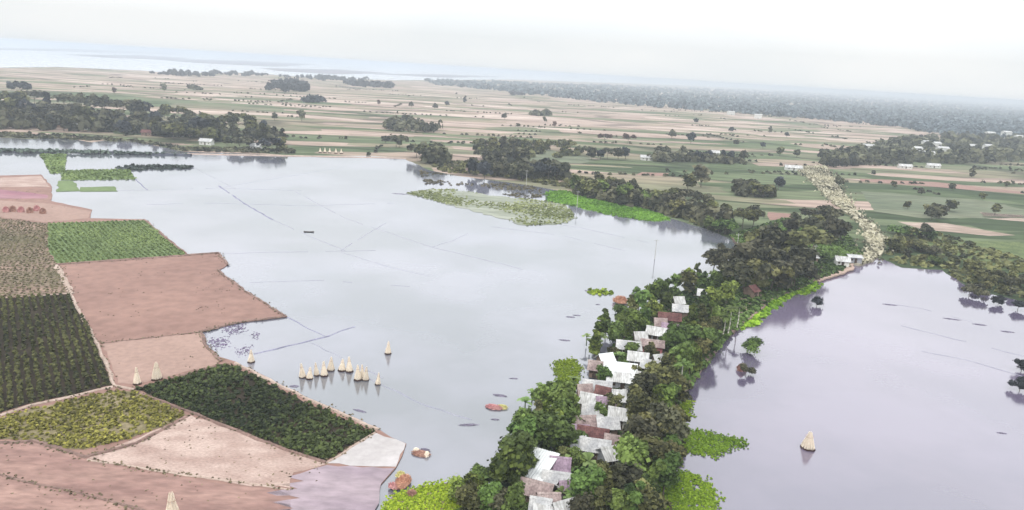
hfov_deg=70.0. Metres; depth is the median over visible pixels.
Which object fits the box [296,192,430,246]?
drowned bund
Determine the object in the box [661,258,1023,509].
water
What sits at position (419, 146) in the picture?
tree
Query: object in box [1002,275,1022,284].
tree
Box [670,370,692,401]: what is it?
tree
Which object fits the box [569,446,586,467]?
tree
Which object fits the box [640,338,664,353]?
hut
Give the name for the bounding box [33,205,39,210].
sheaf
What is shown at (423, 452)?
straw raft
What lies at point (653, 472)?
tree
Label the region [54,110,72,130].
tree
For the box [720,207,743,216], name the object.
tree
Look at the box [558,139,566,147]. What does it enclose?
tree
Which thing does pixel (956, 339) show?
drowned bund
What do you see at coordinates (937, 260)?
tree
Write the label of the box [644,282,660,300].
tree
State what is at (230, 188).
drowned bund
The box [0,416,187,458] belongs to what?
field bund
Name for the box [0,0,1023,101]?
sky
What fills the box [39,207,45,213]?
sheaf
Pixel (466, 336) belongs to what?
water
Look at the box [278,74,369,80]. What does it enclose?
grove
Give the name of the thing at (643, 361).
hut
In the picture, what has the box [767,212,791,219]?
field
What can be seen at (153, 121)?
tree
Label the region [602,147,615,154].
tree
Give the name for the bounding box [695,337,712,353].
tree
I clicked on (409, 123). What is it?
grove
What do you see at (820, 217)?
tree
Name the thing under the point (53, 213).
field
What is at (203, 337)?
field bund
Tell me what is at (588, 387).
hut
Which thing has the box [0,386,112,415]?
field bund
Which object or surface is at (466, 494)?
tree
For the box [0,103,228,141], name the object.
woodland
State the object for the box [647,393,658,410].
tree
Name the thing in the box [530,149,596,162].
field
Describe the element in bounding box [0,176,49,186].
field
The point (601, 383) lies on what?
hut
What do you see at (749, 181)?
tree
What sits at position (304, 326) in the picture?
drowned bund
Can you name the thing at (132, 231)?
crop
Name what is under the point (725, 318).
palm
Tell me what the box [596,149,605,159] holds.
tree
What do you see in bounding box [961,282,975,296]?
bush
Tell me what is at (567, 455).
banana plant
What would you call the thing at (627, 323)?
tree
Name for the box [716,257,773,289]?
tree
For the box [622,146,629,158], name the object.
tree
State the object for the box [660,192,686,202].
tree
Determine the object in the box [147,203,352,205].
drowned bund
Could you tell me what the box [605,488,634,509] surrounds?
tree
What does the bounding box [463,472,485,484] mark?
tree
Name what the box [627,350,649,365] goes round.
hut
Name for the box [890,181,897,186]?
tree
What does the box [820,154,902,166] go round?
grove
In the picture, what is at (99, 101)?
tree
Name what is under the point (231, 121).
tree
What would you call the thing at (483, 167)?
tree
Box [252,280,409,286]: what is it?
drowned bund
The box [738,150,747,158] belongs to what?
tree
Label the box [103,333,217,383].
field
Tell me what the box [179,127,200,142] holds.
tree
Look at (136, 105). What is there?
tree
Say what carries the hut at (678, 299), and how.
on the land at (751, 316)
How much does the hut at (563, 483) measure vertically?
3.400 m
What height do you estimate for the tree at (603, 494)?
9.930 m
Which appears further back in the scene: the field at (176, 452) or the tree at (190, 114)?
the tree at (190, 114)
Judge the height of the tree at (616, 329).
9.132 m
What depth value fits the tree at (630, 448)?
106.56 m
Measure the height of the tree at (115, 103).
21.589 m
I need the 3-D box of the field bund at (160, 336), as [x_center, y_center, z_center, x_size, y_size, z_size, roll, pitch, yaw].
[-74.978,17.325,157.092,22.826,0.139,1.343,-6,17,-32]
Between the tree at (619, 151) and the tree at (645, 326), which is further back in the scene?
the tree at (619, 151)
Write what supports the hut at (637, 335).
on the land at (751, 316)
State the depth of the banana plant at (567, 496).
101.04 m
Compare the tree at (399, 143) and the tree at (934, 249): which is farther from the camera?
the tree at (399, 143)
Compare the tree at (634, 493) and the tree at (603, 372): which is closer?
the tree at (634, 493)
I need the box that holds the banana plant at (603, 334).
[600,332,607,339]
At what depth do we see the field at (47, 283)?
202.19 m
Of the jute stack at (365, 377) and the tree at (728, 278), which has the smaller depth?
the jute stack at (365, 377)
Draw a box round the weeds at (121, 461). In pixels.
[1,220,380,509]
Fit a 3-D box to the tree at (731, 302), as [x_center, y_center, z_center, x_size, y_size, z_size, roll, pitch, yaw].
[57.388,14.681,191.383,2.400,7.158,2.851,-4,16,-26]
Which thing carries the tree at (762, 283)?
on the land at (751, 316)
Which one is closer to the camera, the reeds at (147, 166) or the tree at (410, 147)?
the reeds at (147, 166)
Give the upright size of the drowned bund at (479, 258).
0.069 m
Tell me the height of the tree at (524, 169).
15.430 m
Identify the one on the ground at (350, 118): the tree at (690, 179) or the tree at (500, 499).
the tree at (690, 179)
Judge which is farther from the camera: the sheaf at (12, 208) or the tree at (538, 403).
the sheaf at (12, 208)
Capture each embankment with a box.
[2,149,191,155]
[187,153,405,158]
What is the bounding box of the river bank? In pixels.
[808,263,853,281]
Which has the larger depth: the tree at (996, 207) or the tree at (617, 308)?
the tree at (996, 207)
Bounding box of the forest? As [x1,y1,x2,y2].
[424,78,1023,137]
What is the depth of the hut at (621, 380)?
142.54 m
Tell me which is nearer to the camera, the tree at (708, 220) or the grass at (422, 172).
the tree at (708, 220)
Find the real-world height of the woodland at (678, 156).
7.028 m
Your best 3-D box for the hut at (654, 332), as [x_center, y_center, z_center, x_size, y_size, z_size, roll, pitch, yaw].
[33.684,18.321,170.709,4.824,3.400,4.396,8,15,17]
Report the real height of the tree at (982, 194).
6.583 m
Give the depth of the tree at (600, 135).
665.94 m
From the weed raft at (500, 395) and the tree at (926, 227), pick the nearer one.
the weed raft at (500, 395)
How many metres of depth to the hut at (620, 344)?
159.88 m
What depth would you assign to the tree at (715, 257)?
235.72 m
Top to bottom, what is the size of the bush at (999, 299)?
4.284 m
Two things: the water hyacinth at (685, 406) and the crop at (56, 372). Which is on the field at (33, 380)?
the crop at (56, 372)
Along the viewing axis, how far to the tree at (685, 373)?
148.15 m
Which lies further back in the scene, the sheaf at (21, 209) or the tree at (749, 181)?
the tree at (749, 181)
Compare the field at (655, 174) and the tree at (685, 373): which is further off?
the field at (655, 174)
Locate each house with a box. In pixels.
[140,129,153,135]
[198,138,214,144]
[249,143,262,148]
[640,155,652,160]
[727,111,734,114]
[754,114,762,118]
[784,165,802,170]
[897,164,912,168]
[925,163,941,168]
[931,141,941,145]
[935,146,949,150]
[1001,131,1012,134]
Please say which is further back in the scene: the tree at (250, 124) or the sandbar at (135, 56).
the sandbar at (135, 56)
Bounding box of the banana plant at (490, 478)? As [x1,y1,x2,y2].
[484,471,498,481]
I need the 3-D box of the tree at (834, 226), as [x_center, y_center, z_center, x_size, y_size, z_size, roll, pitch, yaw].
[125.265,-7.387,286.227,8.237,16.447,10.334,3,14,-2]
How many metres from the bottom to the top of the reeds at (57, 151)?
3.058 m
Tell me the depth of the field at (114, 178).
344.35 m
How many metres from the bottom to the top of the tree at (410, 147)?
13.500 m
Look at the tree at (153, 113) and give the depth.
592.14 m
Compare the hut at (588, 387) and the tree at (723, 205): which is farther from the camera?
the tree at (723, 205)
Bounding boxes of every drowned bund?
[119,188,300,190]
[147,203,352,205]
[219,186,272,219]
[226,250,374,253]
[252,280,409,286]
[254,335,329,353]
[273,220,340,248]
[287,317,323,335]
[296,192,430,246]
[312,343,382,377]
[341,252,427,275]
[342,223,385,249]
[369,378,470,419]
[433,247,519,268]
[903,326,1021,355]
[922,351,1020,375]
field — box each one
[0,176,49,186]
[0,190,48,198]
[0,200,90,221]
[0,218,66,296]
[0,294,110,412]
[0,391,185,449]
[0,442,290,509]
[47,220,182,262]
[56,181,79,191]
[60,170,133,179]
[80,186,116,191]
[88,416,323,487]
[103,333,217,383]
[140,365,372,460]
[267,465,393,509]
[329,433,404,466]
[407,189,574,224]
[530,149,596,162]
[636,172,668,175]
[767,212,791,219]
[860,179,1023,193]
[861,191,1023,217]
[900,222,1010,235]
[916,239,1023,269]
[980,212,1023,221]
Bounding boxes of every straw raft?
[411,448,430,457]
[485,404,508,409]
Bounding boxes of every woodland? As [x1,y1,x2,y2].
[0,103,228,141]
[419,141,452,163]
[467,154,571,178]
[472,136,583,157]
[570,179,733,225]
[647,150,746,164]
[731,179,776,196]
[817,131,1023,164]
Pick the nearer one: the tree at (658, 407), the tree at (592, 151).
the tree at (658, 407)
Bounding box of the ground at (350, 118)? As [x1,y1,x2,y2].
[0,40,1023,404]
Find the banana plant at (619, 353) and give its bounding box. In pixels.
[614,351,624,361]
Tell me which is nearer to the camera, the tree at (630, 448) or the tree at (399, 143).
the tree at (630, 448)
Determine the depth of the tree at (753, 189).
401.03 m
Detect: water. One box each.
[0,138,734,509]
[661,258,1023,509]
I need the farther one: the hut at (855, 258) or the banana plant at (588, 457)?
the hut at (855, 258)
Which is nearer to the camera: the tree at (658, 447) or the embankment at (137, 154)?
the tree at (658, 447)
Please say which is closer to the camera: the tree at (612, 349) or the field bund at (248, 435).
the field bund at (248, 435)
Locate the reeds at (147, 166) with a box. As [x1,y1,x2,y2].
[115,163,193,170]
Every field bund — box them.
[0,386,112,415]
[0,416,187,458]
[0,474,144,509]
[54,264,72,292]
[55,252,227,264]
[69,293,133,389]
[87,459,289,489]
[105,327,217,342]
[134,363,223,389]
[136,390,325,463]
[142,219,187,253]
[200,269,287,360]
[234,362,378,430]
[325,432,375,462]
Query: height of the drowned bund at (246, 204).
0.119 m
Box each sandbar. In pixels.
[64,54,188,59]
[144,58,316,66]
[263,68,381,73]
[384,74,496,77]
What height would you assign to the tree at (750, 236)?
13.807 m
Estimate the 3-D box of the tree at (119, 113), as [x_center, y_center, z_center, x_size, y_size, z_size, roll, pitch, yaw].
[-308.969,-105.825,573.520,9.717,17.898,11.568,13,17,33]
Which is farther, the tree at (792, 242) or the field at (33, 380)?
the tree at (792, 242)
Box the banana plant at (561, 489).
[555,486,567,499]
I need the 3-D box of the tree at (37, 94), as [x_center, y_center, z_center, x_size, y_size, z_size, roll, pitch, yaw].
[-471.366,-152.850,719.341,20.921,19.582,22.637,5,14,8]
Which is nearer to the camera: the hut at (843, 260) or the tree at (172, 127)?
the hut at (843, 260)
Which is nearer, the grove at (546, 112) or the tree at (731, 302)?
the tree at (731, 302)
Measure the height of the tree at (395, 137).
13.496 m
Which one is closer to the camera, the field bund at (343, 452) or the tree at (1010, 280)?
the field bund at (343, 452)
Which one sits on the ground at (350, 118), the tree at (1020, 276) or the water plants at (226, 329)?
the tree at (1020, 276)
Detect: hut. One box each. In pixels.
[519,476,556,501]
[522,447,559,480]
[528,495,552,509]
[533,502,562,509]
[536,492,561,502]
[541,469,571,491]
[550,455,571,472]
[552,497,573,509]
[557,480,572,499]
[567,435,586,447]
[574,415,596,426]
[576,383,593,395]
[577,424,609,438]
[578,391,602,409]
[578,436,611,460]
[580,403,604,416]
[582,378,612,389]
[587,359,603,377]
[594,352,615,365]
[594,385,611,394]
[595,396,617,409]
[595,445,620,468]
[596,416,620,434]
[604,360,637,373]
[604,432,620,444]
[606,371,634,389]
[607,405,627,429]
[612,389,627,407]
[616,339,632,356]
[627,341,642,351]
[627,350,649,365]
[631,331,648,340]
[639,357,656,370]
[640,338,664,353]
[646,325,667,339]
[649,353,663,362]
[652,317,667,326]
[657,311,681,323]
[661,322,678,328]
[671,303,688,317]
[672,296,685,304]
[696,288,706,297]
[743,284,760,297]
[833,256,850,266]
[847,254,863,263]
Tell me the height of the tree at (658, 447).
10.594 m
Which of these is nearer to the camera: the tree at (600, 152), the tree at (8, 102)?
the tree at (600, 152)
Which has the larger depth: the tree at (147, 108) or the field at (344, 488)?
the tree at (147, 108)
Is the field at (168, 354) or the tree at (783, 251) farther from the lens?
the tree at (783, 251)
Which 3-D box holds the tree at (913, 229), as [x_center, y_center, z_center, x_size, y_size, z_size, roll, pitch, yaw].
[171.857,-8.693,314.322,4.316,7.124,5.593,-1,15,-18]
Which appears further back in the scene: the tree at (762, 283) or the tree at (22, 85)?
the tree at (22, 85)
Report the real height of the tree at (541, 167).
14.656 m
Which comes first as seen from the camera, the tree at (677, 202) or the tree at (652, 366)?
the tree at (652, 366)
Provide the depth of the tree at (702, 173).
424.89 m
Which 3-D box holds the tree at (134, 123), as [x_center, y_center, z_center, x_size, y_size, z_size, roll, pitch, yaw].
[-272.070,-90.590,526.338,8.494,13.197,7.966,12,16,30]
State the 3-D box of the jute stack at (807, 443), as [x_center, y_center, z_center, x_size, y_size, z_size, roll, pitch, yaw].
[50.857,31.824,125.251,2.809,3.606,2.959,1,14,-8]
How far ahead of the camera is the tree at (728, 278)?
219.24 m
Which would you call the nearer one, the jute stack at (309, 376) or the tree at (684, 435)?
the tree at (684, 435)
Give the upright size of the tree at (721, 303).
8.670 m
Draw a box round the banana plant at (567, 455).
[559,447,571,456]
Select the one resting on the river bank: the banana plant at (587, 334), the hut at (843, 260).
the hut at (843, 260)
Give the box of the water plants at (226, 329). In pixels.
[206,324,259,355]
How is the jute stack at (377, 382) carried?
in the water at (466, 336)
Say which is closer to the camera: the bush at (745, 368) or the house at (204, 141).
the bush at (745, 368)
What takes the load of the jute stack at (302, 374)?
in the water at (466, 336)
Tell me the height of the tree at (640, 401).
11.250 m
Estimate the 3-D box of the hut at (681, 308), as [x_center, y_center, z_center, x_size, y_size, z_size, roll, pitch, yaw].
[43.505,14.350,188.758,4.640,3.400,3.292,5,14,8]
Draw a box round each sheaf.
[2,206,9,211]
[9,206,16,211]
[17,206,24,211]
[26,207,33,212]
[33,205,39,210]
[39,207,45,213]
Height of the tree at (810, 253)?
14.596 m
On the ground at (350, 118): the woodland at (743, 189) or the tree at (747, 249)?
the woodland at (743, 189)
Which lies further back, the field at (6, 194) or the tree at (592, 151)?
the tree at (592, 151)
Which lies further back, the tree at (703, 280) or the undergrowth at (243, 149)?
the undergrowth at (243, 149)
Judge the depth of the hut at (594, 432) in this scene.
119.57 m
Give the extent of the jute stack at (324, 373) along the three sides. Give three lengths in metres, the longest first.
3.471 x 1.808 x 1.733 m
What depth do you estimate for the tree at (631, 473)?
103.19 m
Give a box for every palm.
[673,358,692,374]
[720,313,731,333]
[724,305,738,332]
[735,305,746,330]
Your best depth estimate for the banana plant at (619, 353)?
153.99 m
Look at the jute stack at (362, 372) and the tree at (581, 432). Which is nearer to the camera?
the tree at (581, 432)
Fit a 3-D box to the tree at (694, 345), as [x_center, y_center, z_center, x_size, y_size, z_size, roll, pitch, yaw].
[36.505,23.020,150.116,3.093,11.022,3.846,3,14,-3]
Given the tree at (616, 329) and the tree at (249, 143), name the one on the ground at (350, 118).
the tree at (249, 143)
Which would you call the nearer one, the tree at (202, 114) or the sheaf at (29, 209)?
the sheaf at (29, 209)
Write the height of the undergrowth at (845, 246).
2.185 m
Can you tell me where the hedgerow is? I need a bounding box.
[73,76,1023,194]
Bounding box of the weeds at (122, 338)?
[6,175,328,509]
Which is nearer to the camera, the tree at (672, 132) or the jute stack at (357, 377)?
the jute stack at (357, 377)
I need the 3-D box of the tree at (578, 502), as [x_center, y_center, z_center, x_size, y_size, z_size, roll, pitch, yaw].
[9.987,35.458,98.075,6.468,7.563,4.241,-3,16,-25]
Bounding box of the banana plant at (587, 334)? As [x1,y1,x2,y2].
[582,333,591,345]
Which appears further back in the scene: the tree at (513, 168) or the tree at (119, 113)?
the tree at (119, 113)
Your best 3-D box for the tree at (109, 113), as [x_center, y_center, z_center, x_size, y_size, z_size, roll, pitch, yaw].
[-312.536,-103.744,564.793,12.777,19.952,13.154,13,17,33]
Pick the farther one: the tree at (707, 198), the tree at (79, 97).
the tree at (79, 97)
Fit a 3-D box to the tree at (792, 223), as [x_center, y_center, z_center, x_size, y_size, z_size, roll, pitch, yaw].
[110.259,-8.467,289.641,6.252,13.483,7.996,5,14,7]
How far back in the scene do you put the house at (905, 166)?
605.10 m
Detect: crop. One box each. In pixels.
[0,292,109,410]
[0,388,183,448]
[47,220,184,262]
[135,363,374,458]
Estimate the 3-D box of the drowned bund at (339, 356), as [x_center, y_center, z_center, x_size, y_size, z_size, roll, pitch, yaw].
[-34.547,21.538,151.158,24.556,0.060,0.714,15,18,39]
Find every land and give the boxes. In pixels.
[0,174,405,498]
[385,222,855,509]
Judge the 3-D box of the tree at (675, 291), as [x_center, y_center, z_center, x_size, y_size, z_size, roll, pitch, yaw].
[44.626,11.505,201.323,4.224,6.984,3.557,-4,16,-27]
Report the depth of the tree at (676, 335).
158.36 m
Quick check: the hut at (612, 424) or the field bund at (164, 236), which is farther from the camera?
the field bund at (164, 236)
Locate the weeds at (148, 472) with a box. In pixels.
[6,421,316,507]
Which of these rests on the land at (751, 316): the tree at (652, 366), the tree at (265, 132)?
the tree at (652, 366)
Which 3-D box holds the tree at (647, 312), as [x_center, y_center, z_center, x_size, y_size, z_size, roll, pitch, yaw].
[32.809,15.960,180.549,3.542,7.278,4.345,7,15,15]
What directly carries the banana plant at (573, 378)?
on the land at (751, 316)
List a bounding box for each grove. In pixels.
[149,68,268,76]
[186,84,202,89]
[264,77,309,91]
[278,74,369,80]
[300,93,326,102]
[343,76,394,87]
[382,114,442,131]
[509,91,524,94]
[528,108,552,115]
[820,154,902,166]
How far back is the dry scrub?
401.28 m
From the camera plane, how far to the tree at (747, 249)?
228.53 m
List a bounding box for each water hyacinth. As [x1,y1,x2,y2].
[380,478,460,509]
[543,190,669,221]
[549,356,584,383]
[587,287,613,295]
[657,466,725,509]
[678,400,695,417]
[682,427,748,460]
[740,281,823,329]
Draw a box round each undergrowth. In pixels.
[0,131,295,153]
[421,157,732,234]
[456,217,863,509]
[886,231,1023,297]
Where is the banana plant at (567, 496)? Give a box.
[562,493,572,498]
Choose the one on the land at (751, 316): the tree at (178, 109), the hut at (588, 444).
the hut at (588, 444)
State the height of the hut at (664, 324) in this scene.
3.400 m
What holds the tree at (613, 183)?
on the ground at (350, 118)
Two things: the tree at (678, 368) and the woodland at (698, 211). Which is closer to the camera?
the tree at (678, 368)
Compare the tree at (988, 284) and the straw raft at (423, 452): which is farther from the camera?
the tree at (988, 284)
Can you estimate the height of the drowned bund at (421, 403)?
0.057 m
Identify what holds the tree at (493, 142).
on the ground at (350, 118)
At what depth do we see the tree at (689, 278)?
206.58 m
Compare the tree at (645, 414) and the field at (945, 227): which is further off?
the field at (945, 227)
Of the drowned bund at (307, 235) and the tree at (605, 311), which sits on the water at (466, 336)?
the drowned bund at (307, 235)
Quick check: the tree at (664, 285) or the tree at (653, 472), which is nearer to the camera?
the tree at (653, 472)
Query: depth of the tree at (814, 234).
253.63 m
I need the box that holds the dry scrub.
[794,164,893,266]
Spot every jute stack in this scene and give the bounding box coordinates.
[133,367,141,385]
[151,362,162,380]
[166,491,178,509]
[247,349,254,363]
[299,363,305,378]
[305,367,312,379]
[314,363,319,376]
[320,361,327,376]
[327,357,334,371]
[337,359,345,371]
[346,357,353,372]
[354,364,361,381]
[360,365,363,377]
[362,367,368,380]
[375,373,380,385]
[384,341,390,354]
[800,431,814,451]
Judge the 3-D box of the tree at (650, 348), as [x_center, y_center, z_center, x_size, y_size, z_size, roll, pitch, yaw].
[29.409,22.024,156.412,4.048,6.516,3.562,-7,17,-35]
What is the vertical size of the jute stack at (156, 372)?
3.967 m
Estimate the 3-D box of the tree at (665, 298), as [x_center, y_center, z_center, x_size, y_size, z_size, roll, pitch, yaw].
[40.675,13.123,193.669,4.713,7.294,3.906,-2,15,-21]
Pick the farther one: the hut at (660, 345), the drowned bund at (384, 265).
the drowned bund at (384, 265)
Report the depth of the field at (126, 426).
119.35 m
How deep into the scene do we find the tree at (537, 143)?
561.51 m
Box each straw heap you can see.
[388,471,411,489]
[406,489,416,496]
[612,295,627,303]
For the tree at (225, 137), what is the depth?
482.15 m
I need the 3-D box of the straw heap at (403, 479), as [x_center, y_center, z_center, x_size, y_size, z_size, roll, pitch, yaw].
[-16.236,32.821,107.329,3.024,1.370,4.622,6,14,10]
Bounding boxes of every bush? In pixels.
[739,363,756,373]
[741,336,763,352]
[811,295,824,305]
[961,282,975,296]
[973,286,990,298]
[990,295,1006,304]
[1007,376,1023,391]
[1011,300,1023,309]
[1012,358,1023,370]
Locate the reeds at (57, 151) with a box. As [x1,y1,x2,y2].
[0,148,186,154]
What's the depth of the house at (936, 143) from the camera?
812.27 m
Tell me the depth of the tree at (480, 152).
485.78 m
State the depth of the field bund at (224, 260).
213.93 m
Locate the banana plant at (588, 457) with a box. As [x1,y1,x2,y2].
[580,452,596,466]
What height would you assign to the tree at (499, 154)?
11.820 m
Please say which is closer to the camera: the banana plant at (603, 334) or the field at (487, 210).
the banana plant at (603, 334)
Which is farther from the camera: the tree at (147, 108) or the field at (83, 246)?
the tree at (147, 108)
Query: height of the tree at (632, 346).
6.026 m
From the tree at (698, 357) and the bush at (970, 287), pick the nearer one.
the tree at (698, 357)
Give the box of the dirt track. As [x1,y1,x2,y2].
[799,166,884,265]
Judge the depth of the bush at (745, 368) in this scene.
154.64 m
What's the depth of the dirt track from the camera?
348.26 m
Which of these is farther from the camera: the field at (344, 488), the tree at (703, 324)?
the tree at (703, 324)
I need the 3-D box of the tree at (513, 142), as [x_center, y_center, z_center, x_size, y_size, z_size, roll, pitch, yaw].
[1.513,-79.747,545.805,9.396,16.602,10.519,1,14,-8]
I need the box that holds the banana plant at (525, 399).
[517,396,531,407]
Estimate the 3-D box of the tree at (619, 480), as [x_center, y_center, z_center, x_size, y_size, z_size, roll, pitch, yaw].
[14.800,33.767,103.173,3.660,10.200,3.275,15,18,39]
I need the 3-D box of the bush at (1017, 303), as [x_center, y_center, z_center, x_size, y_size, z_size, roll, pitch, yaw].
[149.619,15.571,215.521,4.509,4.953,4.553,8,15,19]
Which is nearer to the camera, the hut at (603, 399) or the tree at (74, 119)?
the hut at (603, 399)
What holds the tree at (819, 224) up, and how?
on the land at (751, 316)
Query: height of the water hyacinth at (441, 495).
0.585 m
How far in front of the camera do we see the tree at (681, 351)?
147.16 m
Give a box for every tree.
[0,91,20,100]
[0,96,17,108]
[0,107,25,117]
[6,81,31,90]
[14,90,30,101]
[16,99,37,108]
[24,90,43,102]
[27,110,42,119]
[29,111,59,118]
[36,101,49,105]
[42,91,50,105]
[45,103,66,110]
[50,93,76,102]
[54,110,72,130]
[63,102,81,110]
[72,105,93,116]
[72,115,95,121]
[75,92,84,102]
[83,93,97,106]
[93,94,108,107]
[98,108,116,119]
[104,99,141,113]
[114,109,125,117]
[115,119,132,133]
[126,99,147,112]
[128,120,138,131]
[131,111,148,121]
[143,101,153,111]
[148,110,160,116]
[149,119,157,135]
[158,104,170,117]
[160,83,166,89]
[161,122,185,139]
[170,105,185,113]
[172,117,192,127]
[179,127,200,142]
[181,108,196,119]
[184,116,220,126]
[199,112,213,117]
[202,116,223,128]
[205,127,219,138]
[218,115,227,129]
[220,112,256,124]
[221,135,229,143]
[225,136,252,146]
[226,126,242,137]
[227,117,237,132]
[241,127,255,137]
[242,119,258,130]
[244,135,255,145]
[252,125,274,145]
[255,123,264,143]
[256,137,282,149]
[272,126,278,136]
[275,136,287,148]
[278,128,285,136]
[296,109,305,118]
[385,134,408,143]
[394,137,403,146]
[406,143,424,157]
[413,144,433,152]
[417,145,445,161]
[429,145,440,157]
[447,473,480,501]
[452,479,483,509]
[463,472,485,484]
[466,159,477,175]
[469,463,489,486]
[473,149,487,159]
[476,160,493,178]
[477,481,502,509]
[479,139,487,146]
[487,136,499,147]
[487,150,503,157]
[487,444,537,485]
[488,487,507,509]
[493,160,512,170]
[498,135,508,146]
[498,429,538,467]
[500,480,527,509]
[501,147,529,157]
[506,161,518,178]
[506,415,540,448]
[509,137,520,147]
[511,405,542,440]
[516,160,534,180]
[520,138,530,147]
[529,407,578,451]
[530,384,556,406]
[533,140,541,147]
[533,161,560,177]
[533,399,542,410]
[539,390,551,414]
[540,161,569,178]
[544,138,557,150]
[545,378,565,396]
[547,379,580,414]
[551,398,581,423]
[554,408,563,418]
[556,445,569,456]
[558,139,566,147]
[566,491,608,509]
[567,139,576,145]
[567,463,606,496]
[568,175,580,188]
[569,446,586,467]
[575,179,586,195]
[578,429,588,436]
[581,179,602,193]
[586,147,597,159]
[588,329,602,358]
[590,485,612,509]
[593,173,605,179]
[593,314,609,339]
[594,401,607,415]
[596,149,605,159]
[596,363,612,380]
[596,459,615,490]
[597,133,612,142]
[597,178,609,191]
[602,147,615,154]
[602,308,610,333]
[603,392,624,407]
[605,176,616,182]
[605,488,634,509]
[606,347,621,358]
[607,320,626,346]
[607,462,626,490]
[609,181,625,187]
[612,303,627,316]
[612,431,650,472]
[614,147,624,156]
[614,312,634,338]
[616,182,633,195]
[620,414,663,436]
[620,480,646,509]
[621,307,647,330]
[621,462,645,488]
[622,133,636,139]
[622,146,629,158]
[624,342,639,352]
[625,383,653,423]
[626,371,659,396]
[627,178,637,185]
[627,286,651,309]
[627,294,638,310]
[628,184,650,194]
[631,365,641,370]
[633,478,672,509]
[636,433,672,471]
[638,360,672,384]
[638,411,682,441]
[640,306,652,320]
[641,189,654,198]
[641,319,649,328]
[641,459,666,492]
[643,341,659,358]
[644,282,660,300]
[645,299,663,316]
[646,401,688,435]
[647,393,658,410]
[651,188,676,197]
[651,449,683,495]
[652,384,664,402]
[654,145,666,151]
[654,277,671,301]
[656,367,679,384]
[657,291,673,308]
[658,333,668,350]
[658,352,681,367]
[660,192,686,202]
[660,382,681,408]
[660,432,681,444]
[665,321,691,349]
[666,439,687,469]
[668,129,676,136]
[668,198,685,212]
[668,286,681,295]
[669,341,696,370]
[670,273,683,286]
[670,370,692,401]
[671,404,690,430]
[674,366,681,373]
[674,422,691,443]
[676,187,695,196]
[679,145,687,152]
[680,270,698,291]
[681,173,698,188]
[681,359,689,378]
[683,267,696,272]
[684,303,696,324]
[684,324,701,343]
[686,132,696,140]
[686,342,698,374]
[692,164,712,186]
[692,190,702,200]
[693,346,703,370]
[694,150,703,158]
[694,262,701,273]
[695,271,710,288]
[695,289,710,307]
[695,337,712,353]
[697,303,708,323]
[698,321,709,329]
[700,193,714,203]
[700,327,723,349]
[701,248,727,269]
[703,215,715,230]
[705,286,723,307]
[706,300,718,321]
[707,200,718,206]
[707,316,724,330]
[708,269,724,287]
[708,306,732,326]
[710,242,732,254]
[711,217,727,232]
[712,218,740,231]
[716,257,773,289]
[718,299,725,307]
[720,203,732,209]
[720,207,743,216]
[720,267,733,280]
[720,280,739,303]
[723,248,741,265]
[726,151,734,157]
[727,298,735,314]
[730,271,747,285]
[731,178,742,187]
[731,237,775,275]
[732,208,761,227]
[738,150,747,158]
[739,245,786,263]
[740,179,758,183]
[742,229,761,242]
[745,204,765,225]
[747,181,760,193]
[747,258,794,288]
[748,261,771,287]
[754,183,774,194]
[757,223,786,249]
[771,259,797,289]
[774,176,785,189]
[775,247,789,259]
[776,146,784,155]
[777,231,790,249]
[783,218,798,231]
[783,230,811,250]
[783,247,801,259]
[783,257,820,285]
[787,245,820,275]
[788,225,838,260]
[789,212,825,228]
[793,149,800,154]
[799,207,825,216]
[812,214,846,230]
[822,205,843,219]
[822,214,847,244]
[834,175,845,185]
[838,219,852,240]
[883,236,907,249]
[886,224,904,232]
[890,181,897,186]
[896,235,906,244]
[899,225,918,235]
[902,249,912,256]
[903,201,911,208]
[905,239,912,248]
[906,227,918,235]
[911,240,928,251]
[917,187,925,193]
[918,222,933,236]
[918,254,925,259]
[922,230,937,240]
[924,202,942,219]
[924,245,943,254]
[928,255,945,263]
[937,204,949,215]
[945,199,959,210]
[948,183,956,190]
[963,258,984,274]
[969,165,976,176]
[972,283,985,288]
[974,269,999,281]
[979,192,987,199]
[983,281,993,289]
[991,203,1002,214]
[995,269,1007,279]
[997,284,1005,291]
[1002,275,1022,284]
[1006,286,1019,294]
[1018,274,1023,284]
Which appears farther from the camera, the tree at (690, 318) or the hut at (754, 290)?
the hut at (754, 290)
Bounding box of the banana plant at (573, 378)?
[569,376,580,380]
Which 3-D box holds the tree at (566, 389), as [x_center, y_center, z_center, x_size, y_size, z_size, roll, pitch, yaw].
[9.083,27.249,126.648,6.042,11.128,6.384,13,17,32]
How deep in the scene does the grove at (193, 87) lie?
1164.61 m
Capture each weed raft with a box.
[461,423,478,425]
[493,394,507,396]
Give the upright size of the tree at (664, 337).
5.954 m
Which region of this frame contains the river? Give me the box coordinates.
[0,42,920,97]
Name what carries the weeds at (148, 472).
on the field at (120, 484)
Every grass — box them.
[39,153,66,172]
[419,170,551,198]
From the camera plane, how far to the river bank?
243.47 m
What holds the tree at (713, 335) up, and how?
on the land at (751, 316)

